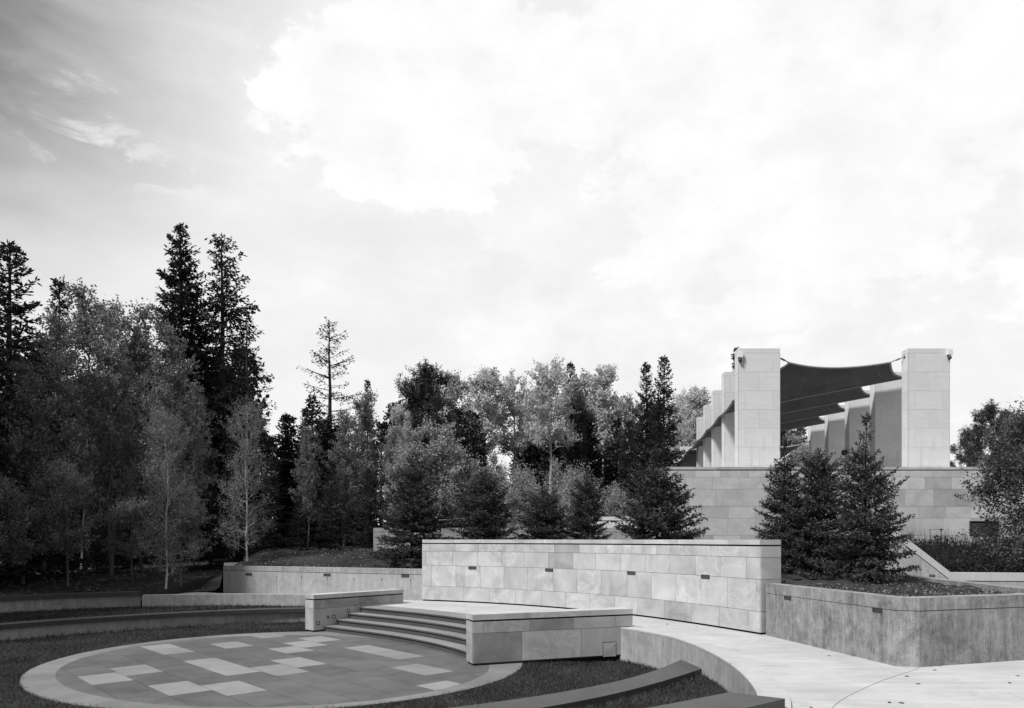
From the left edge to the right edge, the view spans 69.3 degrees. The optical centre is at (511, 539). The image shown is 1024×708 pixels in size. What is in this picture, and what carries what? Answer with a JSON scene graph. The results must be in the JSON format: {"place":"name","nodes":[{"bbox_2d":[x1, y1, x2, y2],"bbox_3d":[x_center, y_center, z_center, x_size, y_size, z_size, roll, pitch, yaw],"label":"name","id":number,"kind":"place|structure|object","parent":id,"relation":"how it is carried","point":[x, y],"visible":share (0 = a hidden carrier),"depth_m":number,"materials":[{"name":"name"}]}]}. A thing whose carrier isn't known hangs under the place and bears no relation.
{"place":"outdoors","nodes":[
{"label":"outdoors","id":0,"kind":"place"},
{"bbox_2d":[0,606,285,621],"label":"lawn terrace","id":1,"kind":"structure","parent":0,"point":[112,613],"depth_m":25.37,"materials":[{"name":"plant"}]},
{"bbox_2d":[0,591,140,612],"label":"curved bench","id":2,"kind":"object","parent":1,"relation":"on","point":[36,602],"visible":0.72,"depth_m":26.12,"materials":[{"name":"concrete"}]},
{"bbox_2d":[141,587,222,604],"bbox_3d":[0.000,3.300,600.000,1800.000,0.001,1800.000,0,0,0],"label":"ground","id":3,"kind":"structure","parent":0,"point":[219,590],"depth_m":47.13,"materials":[{"name":"soil"}]},
{"bbox_2d":[620,626,790,707],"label":"retaining wall","id":4,"kind":"structure","parent":3,"relation":"on","point":[730,671],"depth_m":15.05,"materials":[{"name":"concrete"}]},
{"bbox_2d":[20,631,522,707],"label":"plaza","id":5,"kind":"structure","parent":0,"point":[310,669],"depth_m":16.05,"materials":[{"name":"grey stone"}]},
{"bbox_2d":[324,605,466,657],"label":"steps","id":6,"kind":"structure","parent":5,"relation":"on","point":[408,621],"depth_m":21.93,"materials":[{"name":"grey stone"}]},
{"bbox_2d":[0,603,729,707],"bbox_3d":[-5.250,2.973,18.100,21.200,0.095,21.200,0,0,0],"label":"lawn","id":7,"kind":"structure","parent":0,"point":[141,638],"depth_m":16.44,"materials":[{"name":"plant"}]},
{"bbox_2d":[0,607,304,641],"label":"curved bench","id":8,"kind":"object","parent":7,"relation":"on","point":[45,628],"visible":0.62,"depth_m":23.97,"materials":[{"name":"concrete"}]},
{"bbox_2d":[142,593,305,606],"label":"wall","id":9,"kind":"structure","parent":7,"relation":"on","point":[166,600],"depth_m":27.57,"materials":[{"name":"concrete"}]},
{"bbox_2d":[305,589,403,631],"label":"stone wall","id":10,"kind":"structure","parent":7,"relation":"on","point":[322,610],"depth_m":23.89,"materials":[{"name":"stone"}]},
{"bbox_2d":[466,607,632,665],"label":"wall","id":11,"kind":"structure","parent":7,"relation":"on","point":[566,635],"depth_m":17.67,"materials":[{"name":"stone"}]},
{"bbox_2d":[451,660,701,707],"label":"curved bench","id":12,"kind":"object","parent":7,"relation":"on","point":[677,671],"visible":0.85,"depth_m":12.69,"materials":[{"name":"concrete"}]},
{"bbox_2d":[0,545,1023,596],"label":"forest floor","id":13,"kind":"structure","parent":0,"point":[214,580],"depth_m":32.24,"materials":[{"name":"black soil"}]},
{"bbox_2d":[0,471,48,569],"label":"spruce","id":14,"kind":"object","parent":13,"relation":"on","point":[20,530],"visible":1,"depth_m":27.36,"materials":[{"name":"plant"}]},
{"bbox_2d":[0,308,63,586],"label":"wood spruce","id":15,"kind":"object","parent":13,"relation":"on","point":[16,569],"visible":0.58,"depth_m":29.33,"materials":[{"name":"black plant"}]},
{"bbox_2d":[0,357,67,583],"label":"birch","id":16,"kind":"object","parent":13,"relation":"on","point":[22,402],"visible":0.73,"depth_m":29.91,"materials":[{"name":"grey plant"}]},
{"bbox_2d":[3,304,92,579],"bbox_3d":[-19.992,-4.136,31.904,3.766,11.859,3.736,0,0,11],"label":"birch","id":17,"kind":"object","parent":13,"relation":"on","point":[49,374],"visible":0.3,"depth_m":31.83,"materials":[{"name":"grey plant"}]},
{"bbox_2d":[0,239,99,581],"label":"wood spruce","id":18,"kind":"object","parent":13,"relation":"on","point":[11,308],"visible":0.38,"depth_m":31.88,"materials":[{"name":"black plant"}]},
{"bbox_2d":[24,453,106,585],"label":"sapling","id":19,"kind":"object","parent":13,"relation":"on","point":[54,520],"visible":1,"depth_m":28.87,"materials":[{"name":"grey plant"}]},
{"bbox_2d":[34,277,105,565],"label":"wood spruce","id":20,"kind":"object","parent":13,"relation":"on","point":[56,291],"visible":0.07,"depth_m":41.87,"materials":[{"name":"black plant"}]},
{"bbox_2d":[43,275,134,569],"bbox_3d":[-20.490,-5.556,35.973,4.318,14.438,4.795,0,0,0],"label":"birch","id":21,"kind":"object","parent":13,"relation":"on","point":[82,305],"visible":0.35,"depth_m":35.70,"materials":[{"name":"grey plant"}]},
{"bbox_2d":[56,439,130,567],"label":"wood spruce","id":22,"kind":"object","parent":13,"relation":"on","point":[77,555],"visible":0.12,"depth_m":39.55,"materials":[{"name":"black plant"}]},
{"bbox_2d":[80,453,140,573],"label":"wood spruce","id":23,"kind":"object","parent":13,"relation":"on","point":[101,562],"visible":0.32,"depth_m":35.75,"materials":[{"name":"black plant"}]},
{"bbox_2d":[65,294,160,575],"bbox_3d":[-18.443,-4.860,34.193,4.150,13.170,4.182,0,0,-35],"label":"birch","id":24,"kind":"object","parent":13,"relation":"on","point":[109,359],"visible":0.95,"depth_m":33.65,"materials":[{"name":"grey plant"}]},
{"bbox_2d":[96,493,163,582],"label":"sapling","id":25,"kind":"object","parent":13,"relation":"on","point":[127,506],"visible":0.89,"depth_m":30.78,"materials":[{"name":"plant"}]},
{"bbox_2d":[94,297,184,570],"bbox_3d":[-18.805,-5.243,37.261,4.109,13.740,4.564,0,0,31],"label":"birch","id":26,"kind":"object","parent":13,"relation":"on","point":[139,336],"visible":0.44,"depth_m":36.83,"materials":[{"name":"grey plant"}]},
{"bbox_2d":[117,417,164,563],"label":"wood spruce","id":27,"kind":"object","parent":13,"relation":"on","point":[145,558],"visible":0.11,"depth_m":41.77,"materials":[{"name":"black plant"}]},
{"bbox_2d":[129,398,203,588],"bbox_3d":[-13.279,-1.825,28.674,2.644,7.474,2.350,0,0,-37],"label":"thin aspen","id":28,"kind":"object","parent":13,"relation":"on","point":[166,467],"visible":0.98,"depth_m":28.53,"materials":[{"name":"grey plant"}]},
{"bbox_2d":[132,315,218,576],"bbox_3d":[-15.195,-4.065,32.840,3.476,11.647,3.504,0,0,-4],"label":"birch","id":29,"kind":"object","parent":13,"relation":"on","point":[175,384],"visible":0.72,"depth_m":32.74,"materials":[{"name":"grey plant"}]},
{"bbox_2d":[144,477,219,586],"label":"sapling","id":30,"kind":"object","parent":13,"relation":"on","point":[184,523],"visible":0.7,"depth_m":29.19,"materials":[{"name":"grey plant"}]},
{"bbox_2d":[113,222,258,555],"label":"tall spruce","id":31,"kind":"object","parent":13,"relation":"on","point":[181,299],"visible":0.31,"depth_m":45.35,"materials":[{"name":"black plant"}]},
{"bbox_2d":[173,377,221,568],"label":"birch","id":32,"kind":"object","parent":13,"relation":"on","point":[203,416],"visible":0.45,"depth_m":38.03,"materials":[{"name":"grey plant"}]},
{"bbox_2d":[181,457,237,570],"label":"wood spruce","id":33,"kind":"object","parent":13,"relation":"on","point":[216,552],"visible":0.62,"depth_m":37.87,"materials":[{"name":"black plant"}]},
{"bbox_2d":[212,421,256,562],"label":"wood spruce","id":34,"kind":"object","parent":13,"relation":"on","point":[241,552],"visible":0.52,"depth_m":41.85,"materials":[{"name":"black plant"}]},
{"bbox_2d":[176,233,294,556],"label":"tall spruce","id":35,"kind":"object","parent":13,"relation":"on","point":[221,305],"visible":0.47,"depth_m":45.75,"materials":[{"name":"black plant"}]},
{"bbox_2d":[209,393,276,561],"bbox_3d":[-11.752,-2.830,32.574,2.870,7.633,2.550,0,0,-17],"label":"thin aspen","id":36,"kind":"object","parent":13,"relation":"on","point":[247,457],"visible":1,"depth_m":32.55,"materials":[{"name":"plant"}]},
{"bbox_2d":[208,332,294,558],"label":"tall spruce","id":37,"kind":"object","parent":13,"relation":"on","point":[246,377],"visible":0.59,"depth_m":44.04,"materials":[{"name":"black plant"}]},
{"bbox_2d":[248,458,292,554],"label":"wood spruce","id":38,"kind":"object","parent":13,"relation":"on","point":[277,541],"visible":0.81,"depth_m":37.87,"materials":[{"name":"black plant"}]},
{"bbox_2d":[284,495,314,549],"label":"wood spruce","id":39,"kind":"object","parent":13,"relation":"on","point":[299,542],"visible":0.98,"depth_m":35.96,"materials":[{"name":"black plant"}]},
{"bbox_2d":[281,407,325,547],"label":"wood spruce","id":40,"kind":"object","parent":13,"relation":"on","point":[294,482],"visible":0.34,"depth_m":45.81,"materials":[{"name":"black plant"}]},
{"bbox_2d":[288,425,323,543],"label":"birch","id":41,"kind":"object","parent":13,"relation":"on","point":[308,474],"visible":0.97,"depth_m":39.78,"materials":[{"name":"grey plant"}]},
{"bbox_2d":[296,316,361,499],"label":"tall spruce","id":42,"kind":"object","parent":13,"relation":"on","point":[330,395],"visible":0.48,"depth_m":51.95,"materials":[{"name":"black plant"}]},
{"bbox_2d":[309,460,354,549],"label":"wood spruce","id":43,"kind":"object","parent":13,"relation":"on","point":[333,523],"visible":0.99,"depth_m":37.36,"materials":[{"name":"black plant"}]},
{"bbox_2d":[320,408,364,547],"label":"birch","id":44,"kind":"object","parent":13,"relation":"on","point":[342,449],"visible":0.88,"depth_m":41.76,"materials":[{"name":"grey plant"}]},
{"bbox_2d":[0,341,701,556],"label":"woodland","id":45,"kind":"object","parent":13,"relation":"on","point":[324,431],"visible":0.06,"depth_m":58.38,"materials":[{"name":"plant"}]},
{"bbox_2d":[343,468,383,548],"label":"wood spruce","id":46,"kind":"object","parent":13,"relation":"on","point":[368,504],"visible":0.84,"depth_m":39.92,"materials":[{"name":"black plant"}]},
{"bbox_2d":[336,389,393,543],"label":"birch","id":47,"kind":"object","parent":13,"relation":"on","point":[365,413],"visible":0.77,"depth_m":45.74,"materials":[{"name":"grey plant"}]},
{"bbox_2d":[370,424,403,524],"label":"birch","id":48,"kind":"object","parent":13,"relation":"on","point":[387,448],"visible":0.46,"depth_m":43.87,"materials":[{"name":"grey plant"}]},
{"bbox_2d":[385,403,415,472],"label":"aspen","id":49,"kind":"object","parent":13,"relation":"on","point":[399,416],"visible":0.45,"depth_m":57.73,"materials":[{"name":"black plant"}]},
{"bbox_2d":[368,456,448,568],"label":"young spruce","id":50,"kind":"object","parent":13,"relation":"on","point":[404,520],"visible":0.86,"depth_m":29.11,"materials":[{"name":"black plant"}]},
{"bbox_2d":[377,417,444,527],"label":"willow","id":51,"kind":"object","parent":13,"relation":"on","point":[414,451],"visible":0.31,"depth_m":40.65,"materials":[{"name":"grey plant"}]},
{"bbox_2d":[393,358,462,491],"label":"pine","id":52,"kind":"object","parent":13,"relation":"on","point":[423,398],"visible":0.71,"depth_m":61.35,"materials":[{"name":"black plant"}]},
{"bbox_2d":[418,414,492,527],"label":"willow","id":53,"kind":"object","parent":13,"relation":"on","point":[450,490],"visible":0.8,"depth_m":41.50,"materials":[{"name":"grey plant"}]},
{"bbox_2d":[437,370,475,480],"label":"aspen","id":54,"kind":"object","parent":13,"relation":"on","point":[454,392],"visible":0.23,"depth_m":65.58,"materials":[{"name":"grey plant"}]},
{"bbox_2d":[441,469,523,539],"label":"young spruce","id":55,"kind":"object","parent":13,"relation":"on","point":[480,497],"visible":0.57,"depth_m":28.09,"materials":[{"name":"black plant"}]},
{"bbox_2d":[462,364,515,463],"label":"aspen","id":56,"kind":"object","parent":13,"relation":"on","point":[487,382],"visible":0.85,"depth_m":61.81,"materials":[{"name":"grey plant"}]},
{"bbox_2d":[464,447,520,525],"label":"willow","id":57,"kind":"object","parent":13,"relation":"on","point":[491,470],"visible":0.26,"depth_m":43.47,"materials":[{"name":"grey plant"}]},
{"bbox_2d":[493,368,534,525],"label":"aspen","id":58,"kind":"object","parent":13,"relation":"on","point":[514,445],"visible":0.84,"depth_m":63.71,"materials":[{"name":"grey plant"}]},
{"bbox_2d":[373,528,659,550],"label":"garden wall","id":59,"kind":"structure","parent":13,"relation":"on","point":[615,535],"depth_m":36.00,"materials":[{"name":"concrete"}]},
{"bbox_2d":[500,461,561,527],"bbox_3d":[0.785,-1.892,40.003,3.981,4.924,3.590,0,0,42],"label":"leafy shrub","id":60,"kind":"object","parent":13,"relation":"on","point":[524,486],"visible":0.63,"depth_m":39.55,"materials":[{"name":"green plant"}]},
{"bbox_2d":[512,487,573,539],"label":"young spruce","id":61,"kind":"object","parent":13,"relation":"on","point":[539,513],"visible":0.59,"depth_m":29.69,"materials":[{"name":"black plant"}]},
{"bbox_2d":[521,456,574,537],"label":"young larch","id":62,"kind":"object","parent":13,"relation":"on","point":[555,471],"visible":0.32,"depth_m":32.95,"materials":[{"name":"grey plant"}]},
{"bbox_2d":[519,354,582,524],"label":"aspen","id":63,"kind":"object","parent":13,"relation":"on","point":[542,435],"visible":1,"depth_m":56.75,"materials":[{"name":"grey plant"}]},
{"bbox_2d":[554,390,594,478],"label":"pine","id":64,"kind":"object","parent":13,"relation":"on","point":[580,419],"visible":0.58,"depth_m":59.18,"materials":[{"name":"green plant"}]},
{"bbox_2d":[552,368,605,476],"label":"aspen","id":65,"kind":"object","parent":13,"relation":"on","point":[573,387],"visible":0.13,"depth_m":65.32,"materials":[{"name":"grey plant"}]},
{"bbox_2d":[548,459,615,527],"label":"leafy shrub","id":66,"kind":"object","parent":13,"relation":"on","point":[578,477],"visible":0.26,"depth_m":41.92,"materials":[{"name":"grey plant"}]},
{"bbox_2d":[561,469,612,539],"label":"young spruce","id":67,"kind":"object","parent":13,"relation":"on","point":[584,527],"visible":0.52,"depth_m":30.23,"materials":[{"name":"black plant"}]},
{"bbox_2d":[581,363,634,479],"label":"aspen","id":68,"kind":"object","parent":13,"relation":"on","point":[603,381],"visible":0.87,"depth_m":63.07,"materials":[{"name":"grey plant"}]},
{"bbox_2d":[599,480,641,516],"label":"leafy shrub","id":69,"kind":"object","parent":13,"relation":"on","point":[613,510],"visible":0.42,"depth_m":49.75,"materials":[{"name":"grey plant"}]},
{"bbox_2d":[612,421,643,515],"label":"wood spruce","id":70,"kind":"object","parent":13,"relation":"on","point":[626,457],"visible":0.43,"depth_m":57.87,"materials":[{"name":"black plant"}]},
{"bbox_2d":[613,392,643,482],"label":"aspen","id":71,"kind":"object","parent":13,"relation":"on","point":[630,408],"visible":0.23,"depth_m":65.71,"materials":[{"name":"grey plant"}]},
{"bbox_2d":[629,362,658,505],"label":"wood spruce","id":72,"kind":"object","parent":13,"relation":"on","point":[645,433],"visible":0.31,"depth_m":62.83,"materials":[{"name":"black plant"}]},
{"bbox_2d":[606,446,709,539],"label":"young spruce","id":73,"kind":"object","parent":13,"relation":"on","point":[648,521],"visible":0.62,"depth_m":26.58,"materials":[{"name":"black plant"}]},
{"bbox_2d":[642,354,688,508],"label":"wood spruce","id":74,"kind":"object","parent":13,"relation":"on","point":[666,432],"visible":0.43,"depth_m":59.75,"materials":[{"name":"black plant"}]},
{"bbox_2d":[666,388,695,460],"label":"aspen","id":75,"kind":"object","parent":13,"relation":"on","point":[678,398],"visible":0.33,"depth_m":105.60,"materials":[{"name":"grey plant"}]},
{"bbox_2d":[677,384,710,445],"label":"aspen","id":76,"kind":"object","parent":13,"relation":"on","point":[695,399],"visible":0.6,"depth_m":102.73,"materials":[{"name":"grey plant"}]},
{"bbox_2d":[654,467,1023,547],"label":"podium","id":77,"kind":"object","parent":13,"relation":"on","point":[727,499],"visible":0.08,"depth_m":35.98,"materials":[{"name":"stone"}]},
{"bbox_2d":[703,405,710,466],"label":"pavilion pillar","id":78,"kind":"structure","parent":77,"relation":"on","point":[706,441],"depth_m":53.90,"materials":[{"name":"white stone"}]},
{"bbox_2d":[711,390,721,466],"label":"pavilion pillar","id":79,"kind":"structure","parent":77,"relation":"on","point":[716,432],"depth_m":48.60,"materials":[{"name":"white concrete"}]},
{"bbox_2d":[697,403,844,440],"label":"shade sail","id":80,"kind":"object","parent":79,"relation":"attached to","point":[811,413],"visible":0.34,"depth_m":52.07,"materials":[{"name":"grey fabric"}]},
{"bbox_2d":[722,372,734,466],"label":"pavilion pillar","id":81,"kind":"structure","parent":77,"relation":"on","point":[728,423],"depth_m":43.30,"materials":[{"name":"white stone"}]},
{"bbox_2d":[735,348,779,466],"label":"pavilion pillar","id":82,"kind":"structure","parent":77,"relation":"on","point":[757,407],"depth_m":38.00,"materials":[{"name":"white stone"}]},
{"bbox_2d":[719,355,904,416],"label":"shade sail","id":83,"kind":"object","parent":82,"relation":"attached to","point":[799,381],"visible":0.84,"depth_m":40.65,"materials":[{"name":"grey fabric"}]},
{"bbox_2d":[808,417,824,464],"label":"pavilion pillar","id":84,"kind":"structure","parent":77,"relation":"on","point":[816,435],"depth_m":59.20,"materials":[{"name":"white concrete"}]},
{"bbox_2d":[825,405,844,466],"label":"pavilion pillar","id":85,"kind":"structure","parent":77,"relation":"on","point":[834,433],"depth_m":53.90,"materials":[{"name":"grey concrete"}]},
{"bbox_2d":[689,417,824,449],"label":"shade sail","id":86,"kind":"object","parent":85,"relation":"attached to","point":[801,423],"visible":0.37,"depth_m":57.30,"materials":[{"name":"grey fabric"}]},
{"bbox_2d":[845,390,869,466],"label":"pavilion pillar","id":87,"kind":"structure","parent":77,"relation":"on","point":[855,410],"depth_m":48.60,"materials":[{"name":"white stone"}]},
{"bbox_2d":[870,372,901,466],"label":"pavilion pillar","id":88,"kind":"structure","parent":77,"relation":"on","point":[886,410],"depth_m":43.30,"materials":[{"name":"white stone"}]},
{"bbox_2d":[707,387,869,429],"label":"shade sail","id":89,"kind":"object","parent":88,"relation":"attached to","point":[825,399],"visible":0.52,"depth_m":46.88,"materials":[{"name":"grey fabric"}]},
{"bbox_2d":[902,348,949,466],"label":"pavilion pillar","id":90,"kind":"structure","parent":77,"relation":"on","point":[925,407],"depth_m":38.00,"materials":[{"name":"white stone"}]},
{"bbox_2d":[950,426,985,466],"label":"pine","id":91,"kind":"object","parent":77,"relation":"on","point":[955,448],"visible":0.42,"depth_m":64.09,"materials":[{"name":"black plant"}]},
{"bbox_2d":[958,398,1017,466],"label":"pine","id":92,"kind":"object","parent":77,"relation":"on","point":[990,411],"visible":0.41,"depth_m":61.83,"materials":[{"name":"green plant"}]},
{"bbox_2d":[786,527,1023,572],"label":"ground cover","id":93,"kind":"object","parent":13,"relation":"on","point":[952,558],"visible":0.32,"depth_m":28.86,"materials":[{"name":"black plant"}]},
{"bbox_2d":[954,397,1023,571],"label":"cherry tree","id":94,"kind":"object","parent":13,"relation":"on","point":[1010,474],"visible":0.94,"depth_m":27.93,"materials":[{"name":"grey plant"}]},
{"bbox_2d":[0,0,1023,524],"label":"sky","id":95,"kind":"structure","parent":0,"point":[458,185],"materials":[{"name":"white"}]},
{"bbox_2d":[141,592,1023,707],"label":"path","id":96,"kind":"structure","parent":0,"point":[805,676],"depth_m":12.20,"materials":[{"name":"concrete"}]},
{"bbox_2d":[223,565,422,600],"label":"concrete wall","id":97,"kind":"structure","parent":96,"relation":"on","point":[276,580],"depth_m":28.74,"materials":[{"name":"concrete"}]},
{"bbox_2d":[422,540,780,634],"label":"stone wall","id":98,"kind":"structure","parent":96,"relation":"on","point":[717,583],"depth_m":22.06,"materials":[{"name":"stone"}]},
{"bbox_2d":[766,573,1023,666],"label":"planter","id":99,"kind":"object","parent":96,"relation":"on","point":[928,629],"visible":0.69,"depth_m":13.57,"materials":[{"name":"concrete"}]},
{"bbox_2d":[751,436,815,574],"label":"young spruce","id":100,"kind":"object","parent":99,"relation":"in","point":[784,486],"visible":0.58,"depth_m":22.11,"materials":[{"name":"black plant"}]},
{"bbox_2d":[776,448,861,577],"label":"young spruce","id":101,"kind":"object","parent":99,"relation":"in","point":[815,506],"visible":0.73,"depth_m":21.18,"materials":[{"name":"black plant"}]},
{"bbox_2d":[805,411,920,583],"bbox_3d":[9.395,-1.023,19.518,2.890,4.724,2.583,0,0,-36],"label":"young spruce","id":102,"kind":"object","parent":99,"relation":"in","point":[863,521],"visible":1,"depth_m":19.34,"materials":[{"name":"black plant"}]},
{"bbox_2d":[885,527,1023,586],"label":"sloping wall","id":103,"kind":"structure","parent":96,"relation":"on","point":[930,566],"depth_m":25.98,"materials":[{"name":"concrete"}]},
{"bbox_2d":[597,679,726,707],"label":"lawn terrace","id":104,"kind":"structure","parent":0,"point":[715,693],"depth_m":12.96,"materials":[{"name":"plant"}]},
{"bbox_2d":[648,692,784,707],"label":"curved bench","id":105,"kind":"object","parent":104,"relation":"on","point":[731,700],"visible":1,"depth_m":9.39,"materials":[{"name":"concrete"}]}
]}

